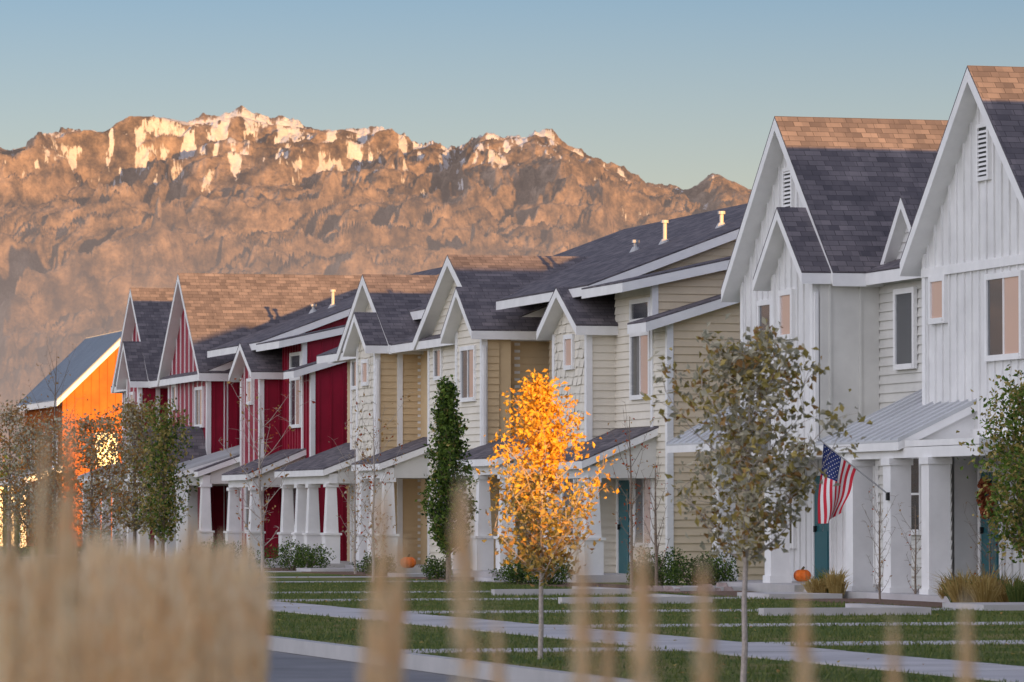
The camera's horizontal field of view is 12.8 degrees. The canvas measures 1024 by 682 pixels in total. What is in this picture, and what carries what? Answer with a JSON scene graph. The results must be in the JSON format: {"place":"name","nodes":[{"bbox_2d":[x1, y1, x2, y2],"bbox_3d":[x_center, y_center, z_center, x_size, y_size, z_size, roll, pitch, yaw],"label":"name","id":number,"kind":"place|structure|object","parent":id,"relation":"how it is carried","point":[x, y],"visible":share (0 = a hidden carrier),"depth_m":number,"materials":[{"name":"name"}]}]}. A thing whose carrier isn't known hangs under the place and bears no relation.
{"place":"outdoors","nodes":[
{"label":"outdoors","id":0,"kind":"place"},
{"bbox_2d":[0,466,59,479],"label":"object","id":1,"kind":"object","parent":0,"point":[25,473],"visible":0.14,"depth_m":202.51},
{"bbox_2d":[0,470,61,484],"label":"porch roof fascia trim","id":2,"kind":"structure","parent":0,"point":[33,477],"depth_m":198.80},
{"bbox_2d":[18,332,121,405],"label":"roof seams","id":3,"kind":"object","parent":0,"point":[72,368],"visible":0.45,"depth_m":204.04,"materials":[{"name":"grey metal"}]},
{"bbox_2d":[18,330,121,404],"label":"roof","id":4,"kind":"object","parent":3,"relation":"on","point":[38,386],"visible":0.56,"depth_m":204.59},
{"bbox_2d":[0,105,750,471],"bbox_3d":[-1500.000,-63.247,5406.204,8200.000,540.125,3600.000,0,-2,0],"label":"mountains","id":5,"kind":"structure","parent":0,"point":[94,227],"depth_m":5343.87,"materials":[{"name":"brown stone"}]},
{"bbox_2d":[266,650,491,681],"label":"street","id":6,"kind":"structure","parent":0,"point":[287,667],"depth_m":47.76,"materials":[{"name":"grey asphalt"}]},
{"bbox_2d":[269,635,638,681],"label":"kerb","id":7,"kind":"structure","parent":6,"relation":"on","point":[432,663],"depth_m":47.40,"materials":[{"name":"concrete"}]},
{"bbox_2d":[0,411,976,681],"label":"feather reed grass","id":8,"kind":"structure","parent":0,"point":[102,611],"depth_m":4.99,"materials":[{"name":"beige plant"}]},
{"bbox_2d":[0,0,1023,189],"label":"sky","id":9,"kind":"structure","parent":0,"point":[680,93],"materials":[{"name":"blue"}]},
{"bbox_2d":[1,530,1023,681],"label":"lawn","id":10,"kind":"structure","parent":0,"point":[545,664],"depth_m":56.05,"materials":[{"name":"green plant"}]},
{"bbox_2d":[0,436,23,529],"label":"distant trees","id":11,"kind":"object","parent":10,"relation":"on","point":[19,457],"visible":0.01,"depth_m":319.40,"materials":[{"name":"brown plant"}]},
{"bbox_2d":[0,485,26,547],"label":"porch post trim","id":12,"kind":"structure","parent":10,"relation":"on","point":[1,544],"depth_m":202.03,"materials":[{"name":"white wood"}]},
{"bbox_2d":[0,511,53,553],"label":"shrub","id":13,"kind":"object","parent":10,"relation":"on","point":[18,527],"visible":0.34,"depth_m":164.74,"materials":[{"name":"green plant"}]},
{"bbox_2d":[0,393,62,527],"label":"street tree","id":14,"kind":"object","parent":10,"relation":"on","point":[7,416],"visible":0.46,"depth_m":149.83,"materials":[{"name":"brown plant"}]},
{"bbox_2d":[24,401,62,546],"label":"orange long wall","id":15,"kind":"structure","parent":10,"relation":"on","point":[48,441],"depth_m":202.47,"materials":[{"name":"brown wood"}]},
{"bbox_2d":[0,409,98,540],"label":"street tree","id":16,"kind":"object","parent":10,"relation":"on","point":[35,456],"visible":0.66,"depth_m":109.78,"materials":[{"name":"brown plant"}]},
{"bbox_2d":[26,337,87,538],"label":"bare sapling","id":17,"kind":"object","parent":10,"relation":"on","point":[55,396],"visible":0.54,"depth_m":160.02,"materials":[{"name":"brown plant"}]},
{"bbox_2d":[51,522,126,556],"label":"shrub","id":18,"kind":"object","parent":10,"relation":"on","point":[82,544],"visible":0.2,"depth_m":149.68,"materials":[{"name":"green plant"}]},
{"bbox_2d":[67,349,116,497],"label":"orange gable wall battens","id":19,"kind":"object","parent":10,"relation":"on","point":[91,399],"visible":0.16,"depth_m":199.79,"materials":[{"name":"brown wood"}]},
{"bbox_2d":[51,407,151,536],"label":"street tree","id":20,"kind":"object","parent":10,"relation":"on","point":[88,424],"visible":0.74,"depth_m":119.88,"materials":[{"name":"brown plant"}]},
{"bbox_2d":[82,393,189,552],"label":"street tree","id":21,"kind":"object","parent":10,"relation":"on","point":[134,417],"visible":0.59,"depth_m":139.76,"materials":[{"name":"green plant"}]},
{"bbox_2d":[111,288,174,545],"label":"red townhouse","id":22,"kind":"structure","parent":10,"relation":"on","point":[144,330],"depth_m":153.50,"materials":[{"name":"wood"}]},
{"bbox_2d":[77,426,239,561],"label":"porches","id":23,"kind":"object","parent":10,"relation":"on","point":[201,458],"visible":0.2,"depth_m":143.01,"materials":[{"name":"wood"}]},
{"bbox_2d":[131,394,199,555],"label":"columnar tree","id":24,"kind":"object","parent":10,"relation":"on","point":[161,478],"visible":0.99,"depth_m":127.78,"materials":[{"name":"green plant"}]},
{"bbox_2d":[150,273,360,552],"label":"red townhouse","id":25,"kind":"structure","parent":10,"relation":"on","point":[208,311],"depth_m":146.20,"materials":[{"name":"red wood"}]},
{"bbox_2d":[219,377,314,574],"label":"bare sapling","id":26,"kind":"object","parent":10,"relation":"on","point":[261,508],"visible":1,"depth_m":75.94,"materials":[{"name":"brown plant"}]},
{"bbox_2d":[184,267,441,563],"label":"red townhouse","id":27,"kind":"structure","parent":10,"relation":"on","point":[267,362],"depth_m":135.75,"materials":[{"name":"wood"}]},
{"bbox_2d":[317,274,438,563],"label":"beige townhouse","id":28,"kind":"structure","parent":10,"relation":"on","point":[380,321],"depth_m":119.90,"materials":[{"name":"wood"}]},
{"bbox_2d":[344,392,413,581],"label":"bare sapling","id":29,"kind":"object","parent":10,"relation":"on","point":[374,474],"visible":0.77,"depth_m":97.88,"materials":[{"name":"brown plant"}]},
{"bbox_2d":[415,374,480,582],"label":"columnar tree","id":30,"kind":"object","parent":10,"relation":"on","point":[448,443],"visible":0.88,"depth_m":97.83,"materials":[{"name":"green plant"}]},
{"bbox_2d":[391,254,589,569],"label":"beige townhouse","id":31,"kind":"structure","parent":10,"relation":"on","point":[476,343],"depth_m":110.97,"materials":[{"name":"wood"}]},
{"bbox_2d":[269,203,746,571],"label":"beige townhouse","id":32,"kind":"structure","parent":10,"relation":"on","point":[306,478],"depth_m":120.04,"materials":[{"name":"wood"}]},
{"bbox_2d":[405,554,415,567],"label":"pumpkin","id":33,"kind":"object","parent":32,"relation":"on","point":[411,562],"visible":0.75,"depth_m":112.74,"materials":[{"name":"orange food"}]},
{"bbox_2d":[16,555,1023,652],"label":"front walk","id":34,"kind":"structure","parent":10,"relation":"on","point":[859,608],"depth_m":70.87,"materials":[{"name":"concrete"}]},
{"bbox_2d":[799,575,826,592],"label":"ornamental grass clump","id":35,"kind":"object","parent":34,"relation":"on","point":[810,586],"visible":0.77,"depth_m":80.79,"materials":[{"name":"plant"}]},
{"bbox_2d":[804,570,848,592],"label":"ornamental grass clump","id":36,"kind":"object","parent":34,"relation":"on","point":[824,590],"visible":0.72,"depth_m":80.73,"materials":[{"name":"plant"}]},
{"bbox_2d":[476,368,618,658],"bbox_3d":[0.361,1.769,46.983,1.479,3.000,1.573,0,-2,0],"label":"golden street tree","id":37,"kind":"object","parent":10,"relation":"on","point":[540,396],"visible":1,"depth_m":46.90,"materials":[{"name":"yellow plant"}]},
{"bbox_2d":[252,568,945,607],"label":"planting bed","id":38,"kind":"object","parent":10,"relation":"on","point":[875,601],"visible":0.17,"depth_m":84.19,"materials":[{"name":"brown soil"}]},
{"bbox_2d":[182,534,253,563],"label":"shrub","id":39,"kind":"object","parent":38,"relation":"on","point":[224,547],"visible":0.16,"depth_m":127.79,"materials":[{"name":"green plant"}]},
{"bbox_2d":[252,535,335,569],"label":"shrub","id":40,"kind":"object","parent":38,"relation":"on","point":[285,561],"visible":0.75,"depth_m":118.77,"materials":[{"name":"green plant"}]},
{"bbox_2d":[287,545,328,567],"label":"shrub","id":41,"kind":"object","parent":38,"relation":"on","point":[306,561],"visible":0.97,"depth_m":117.77,"materials":[{"name":"green plant"}]},
{"bbox_2d":[331,426,380,573],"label":"bare sapling","id":42,"kind":"object","parent":38,"relation":"on","point":[355,533],"visible":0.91,"depth_m":111.91,"materials":[{"name":"brown plant"}]},
{"bbox_2d":[351,551,395,574],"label":"shrub","id":43,"kind":"object","parent":38,"relation":"on","point":[367,563],"visible":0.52,"depth_m":109.78,"materials":[{"name":"green plant"}]},
{"bbox_2d":[420,553,452,579],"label":"shrub","id":44,"kind":"object","parent":38,"relation":"on","point":[431,568],"visible":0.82,"depth_m":102.76,"materials":[{"name":"green plant"}]},
{"bbox_2d":[488,557,537,584],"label":"shrub","id":45,"kind":"object","parent":38,"relation":"on","point":[511,576],"visible":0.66,"depth_m":95.77,"materials":[{"name":"green plant"}]},
{"bbox_2d":[520,557,574,584],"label":"shrub","id":46,"kind":"object","parent":38,"relation":"on","point":[557,573],"visible":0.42,"depth_m":94.75,"materials":[{"name":"green plant"}]},
{"bbox_2d":[606,399,657,589],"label":"bare sapling","id":47,"kind":"object","parent":38,"relation":"in","point":[631,543],"visible":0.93,"depth_m":87.91,"materials":[{"name":"brown plant"}]},
{"bbox_2d":[626,560,659,586],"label":"shrub","id":48,"kind":"object","parent":38,"relation":"on","point":[628,578],"visible":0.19,"depth_m":91.81,"materials":[{"name":"green plant"}]},
{"bbox_2d":[640,452,669,585],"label":"bare sapling","id":49,"kind":"object","parent":38,"relation":"on","point":[656,547],"visible":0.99,"depth_m":89.91,"materials":[{"name":"brown plant"}]},
{"bbox_2d":[633,546,686,585],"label":"shrub","id":50,"kind":"object","parent":38,"relation":"on","point":[660,577],"visible":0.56,"depth_m":90.81,"materials":[{"name":"green plant"}]},
{"bbox_2d":[658,547,725,585],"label":"shrub","id":51,"kind":"object","parent":38,"relation":"on","point":[679,569],"visible":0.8,"depth_m":89.72,"materials":[{"name":"green plant"}]},
{"bbox_2d":[652,583,733,591],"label":"edging","id":52,"kind":"object","parent":38,"relation":"on","point":[670,588],"visible":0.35,"depth_m":86.91,"materials":[{"name":"grey concrete"}]},
{"bbox_2d":[862,486,894,599],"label":"bare sapling","id":53,"kind":"object","parent":38,"relation":"on","point":[879,572],"visible":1,"depth_m":77.92,"materials":[{"name":"brown plant"}]},
{"bbox_2d":[931,576,957,598],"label":"ornamental grass clump","id":54,"kind":"object","parent":38,"relation":"on","point":[941,593],"visible":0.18,"depth_m":75.83,"materials":[{"name":"plant"}]},
{"bbox_2d":[938,569,969,602],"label":"ornamental grass clump","id":55,"kind":"object","parent":38,"relation":"on","point":[948,597],"visible":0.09,"depth_m":74.85,"materials":[{"name":"plant"}]},
{"bbox_2d":[930,568,998,602],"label":"ornamental grass clump","id":56,"kind":"object","parent":38,"relation":"on","point":[955,595],"visible":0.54,"depth_m":73.81,"materials":[{"name":"plant"}]},
{"bbox_2d":[955,565,1007,601],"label":"ornamental grass clump","id":57,"kind":"object","parent":38,"relation":"on","point":[981,591],"visible":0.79,"depth_m":72.77,"materials":[{"name":"plant"}]},
{"bbox_2d":[963,495,1012,595],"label":"bare sapling","id":58,"kind":"object","parent":38,"relation":"on","point":[990,566],"visible":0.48,"depth_m":73.91,"materials":[{"name":"brown plant"}]},
{"bbox_2d":[1001,574,1023,601],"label":"ornamental grass clump","id":59,"kind":"object","parent":38,"relation":"on","point":[1015,592],"visible":0.76,"depth_m":72.79,"materials":[{"name":"green plant"}]},
{"bbox_2d":[443,206,764,582],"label":"beige townhouse","id":60,"kind":"structure","parent":10,"relation":"on","point":[607,328],"depth_m":101.36,"materials":[{"name":"wood"}]},
{"bbox_2d":[619,480,629,573],"bbox_3d":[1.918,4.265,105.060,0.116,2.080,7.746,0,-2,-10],"label":"door frame","id":61,"kind":"structure","parent":60,"relation":"in","point":[623,568],"depth_m":101.75,"materials":[{"name":"wood"}]},
{"bbox_2d":[620,488,628,562],"bbox_3d":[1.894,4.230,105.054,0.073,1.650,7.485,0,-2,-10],"label":"front door","id":62,"kind":"structure","parent":60,"relation":"in","point":[624,554],"depth_m":101.68,"materials":[{"name":"teal wood"}]},
{"bbox_2d":[268,569,1023,680],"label":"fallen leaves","id":63,"kind":"object","parent":10,"relation":"on","point":[777,670],"visible":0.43,"depth_m":62.65,"materials":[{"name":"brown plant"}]},
{"bbox_2d":[697,551,741,585],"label":"shrub","id":64,"kind":"object","parent":10,"relation":"on","point":[726,566],"visible":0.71,"depth_m":89.78,"materials":[{"name":"green plant"}]},
{"bbox_2d":[640,313,872,681],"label":"young street tree","id":65,"kind":"object","parent":10,"relation":"on","point":[748,366],"visible":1,"depth_m":38.95,"materials":[{"name":"green plant"}]},
{"bbox_2d":[666,116,978,591],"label":"white townhouse","id":66,"kind":"structure","parent":10,"relation":"on","point":[826,223],"depth_m":86.85,"materials":[{"name":"wood"}]},
{"bbox_2d":[794,566,810,581],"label":"pumpkin","id":67,"kind":"object","parent":66,"relation":"on","point":[800,574],"visible":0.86,"depth_m":87.98,"materials":[{"name":"orange food"}]},
{"bbox_2d":[815,476,828,580],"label":"door frame","id":68,"kind":"structure","parent":66,"relation":"in","point":[820,527],"depth_m":88.99,"materials":[{"name":"wood"}]},
{"bbox_2d":[816,485,827,569],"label":"front door","id":69,"kind":"structure","parent":66,"relation":"in","point":[821,536],"depth_m":88.83,"materials":[{"name":"teal wood"}]},
{"bbox_2d":[810,565,847,592],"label":"ornamental grass clump","id":70,"kind":"object","parent":10,"relation":"on","point":[824,575],"visible":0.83,"depth_m":80.91,"materials":[{"name":"brown plant"}]},
{"bbox_2d":[819,567,850,597],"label":"ornamental grass clump","id":71,"kind":"object","parent":10,"relation":"on","point":[835,583],"visible":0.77,"depth_m":80.30,"materials":[{"name":"plant"}]},
{"bbox_2d":[894,503,920,593],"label":"bare sapling","id":72,"kind":"object","parent":10,"relation":"on","point":[915,573],"visible":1,"depth_m":77.92,"materials":[{"name":"brown plant"}]},
{"bbox_2d":[805,65,1023,602],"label":"white townhouse","id":73,"kind":"structure","parent":10,"relation":"on","point":[962,256],"depth_m":79.28,"materials":[{"name":"wood"}]},
{"bbox_2d":[817,438,889,523],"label":"american flag","id":74,"kind":"object","parent":73,"relation":"attached to","point":[841,470],"visible":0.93,"depth_m":79.06,"materials":[{"name":"fabric"}]},
{"bbox_2d":[981,472,998,577],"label":"door frame","id":75,"kind":"structure","parent":73,"relation":"in","point":[986,473],"depth_m":81.68,"materials":[{"name":"white wood"}]},
{"bbox_2d":[983,482,997,574],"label":"front door","id":76,"kind":"structure","parent":73,"relation":"in","point":[986,562],"depth_m":81.56,"materials":[{"name":"wood"}]},
{"bbox_2d":[956,364,1023,562],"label":"columnar tree","id":77,"kind":"object","parent":10,"relation":"on","point":[1000,489],"visible":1,"depth_m":72.85,"materials":[{"name":"green plant"}]},
{"bbox_2d":[994,572,1014,601],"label":"ornamental grass clump","id":78,"kind":"object","parent":10,"relation":"on","point":[1004,578],"visible":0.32,"depth_m":74.41,"materials":[{"name":"brown plant"}]},
{"bbox_2d":[989,573,1023,601],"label":"ornamental grass clump","id":79,"kind":"object","parent":10,"relation":"on","point":[1002,596],"visible":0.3,"depth_m":73.78,"materials":[{"name":"plant"}]},
{"bbox_2d":[187,598,1023,681],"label":"sidewalk","id":80,"kind":"structure","parent":0,"point":[986,671],"depth_m":50.47,"materials":[{"name":"concrete"}]},
{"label":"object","id":81,"kind":"object","parent":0,"visible":0},
{"bbox_2d":[25,403,61,546],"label":"orange long wall battens","id":82,"kind":"object","parent":81,"relation":"attached to","point":[38,412],"visible":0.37,"depth_m":203.71,"materials":[{"name":"brown wood"}]},
{"bbox_2d":[17,340,119,410],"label":"roof fascia trim","id":83,"kind":"structure","parent":81,"relation":"on","point":[83,377],"depth_m":199.56,"materials":[{"name":"white wood"}]},
{"bbox_2d":[30,432,117,518],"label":"window frame trim","id":84,"kind":"structure","parent":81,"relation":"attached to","point":[57,455],"depth_m":200.30,"materials":[{"name":"white wood"}]},
{"bbox_2d":[31,433,115,525],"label":"window pane glass","id":85,"kind":"object","parent":84,"relation":"in","point":[98,453],"visible":0.05,"depth_m":199.80,"materials":[{"name":"yellow glass"}]},
{"bbox_2d":[62,347,121,541],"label":"orange gable wall","id":86,"kind":"structure","parent":81,"relation":"attached to","point":[95,389],"depth_m":199.76,"materials":[{"name":"brown wood"}]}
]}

